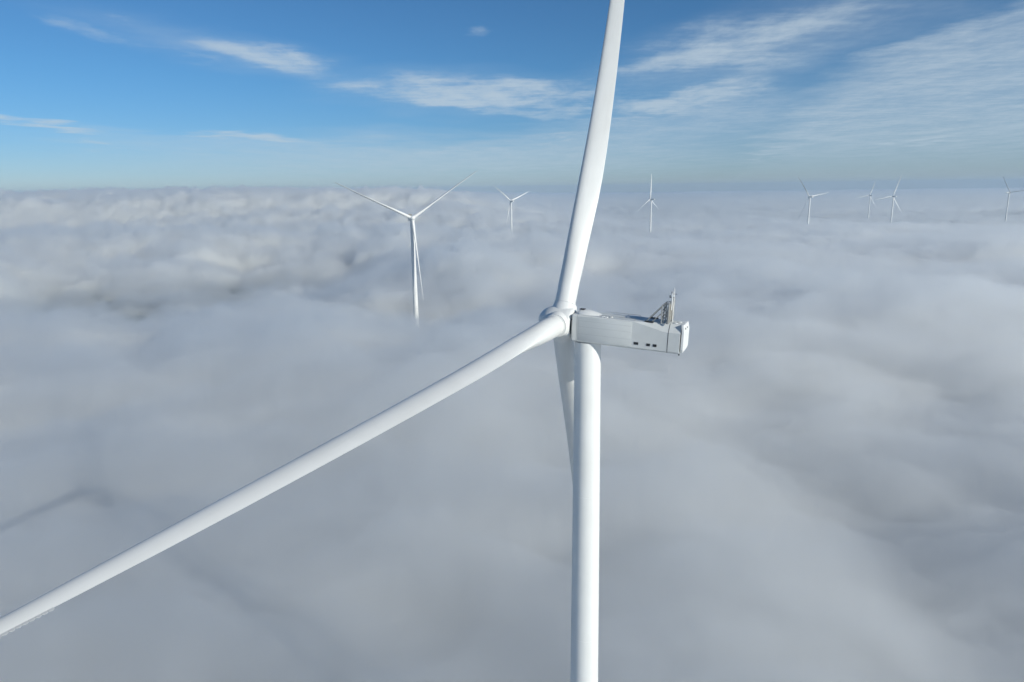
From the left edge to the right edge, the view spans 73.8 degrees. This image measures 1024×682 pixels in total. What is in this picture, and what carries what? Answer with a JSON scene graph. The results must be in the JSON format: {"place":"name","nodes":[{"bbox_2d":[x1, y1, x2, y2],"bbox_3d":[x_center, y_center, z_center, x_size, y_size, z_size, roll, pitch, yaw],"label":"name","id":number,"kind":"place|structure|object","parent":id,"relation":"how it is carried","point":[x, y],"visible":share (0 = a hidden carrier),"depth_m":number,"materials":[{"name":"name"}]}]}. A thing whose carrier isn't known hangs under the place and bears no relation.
{"place":"outdoors","nodes":[
{"label":"outdoors","id":0,"kind":"place"},
{"bbox_2d":[0,188,1023,681],"bbox_3d":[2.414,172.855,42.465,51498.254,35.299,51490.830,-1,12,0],"label":"clouds","id":1,"kind":"structure","parent":0,"point":[812,456],"depth_m":462.37,"materials":[{"name":"white"}]},
{"bbox_2d":[0,0,688,681],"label":"wind turbine","id":2,"kind":"object","parent":1,"relation":"on","point":[564,324],"visible":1,"depth_m":104.84,"materials":[{"name":"paint"}]},
{"bbox_2d":[335,170,477,345],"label":"wind turbine","id":3,"kind":"object","parent":1,"relation":"on","point":[410,217],"visible":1,"depth_m":735.55,"materials":[{"name":"paint"}]},
{"bbox_2d":[497,188,528,239],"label":"wind turbine","id":4,"kind":"object","parent":1,"relation":"on","point":[511,201],"visible":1,"depth_m":2445.70,"materials":[{"name":"paint"}]},
{"bbox_2d":[643,174,656,238],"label":"wind turbine","id":5,"kind":"object","parent":1,"relation":"on","point":[650,208],"visible":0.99,"depth_m":2442.20,"materials":[{"name":"paint"}]},
{"bbox_2d":[798,177,828,236],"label":"wind turbine","id":6,"kind":"object","parent":1,"relation":"on","point":[809,197],"visible":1,"depth_m":2390.64,"materials":[{"name":"paint"}]},
{"bbox_2d":[859,181,875,220],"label":"wind turbine","id":7,"kind":"object","parent":1,"relation":"on","point":[869,202],"visible":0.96,"depth_m":3737.07,"materials":[{"name":"paint"}]},
{"bbox_2d":[873,175,901,230],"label":"wind turbine","id":8,"kind":"object","parent":1,"relation":"on","point":[893,196],"visible":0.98,"depth_m":2731.94,"materials":[{"name":"paint"}]},
{"bbox_2d":[1003,177,1023,224],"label":"wind turbine","id":9,"kind":"object","parent":1,"relation":"on","point":[1009,192],"visible":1,"depth_m":2994.95,"materials":[{"name":"paint"}]},
{"bbox_2d":[0,0,1023,201],"label":"sky","id":10,"kind":"structure","parent":0,"point":[101,100],"materials":[{"name":"blue"}]}
]}

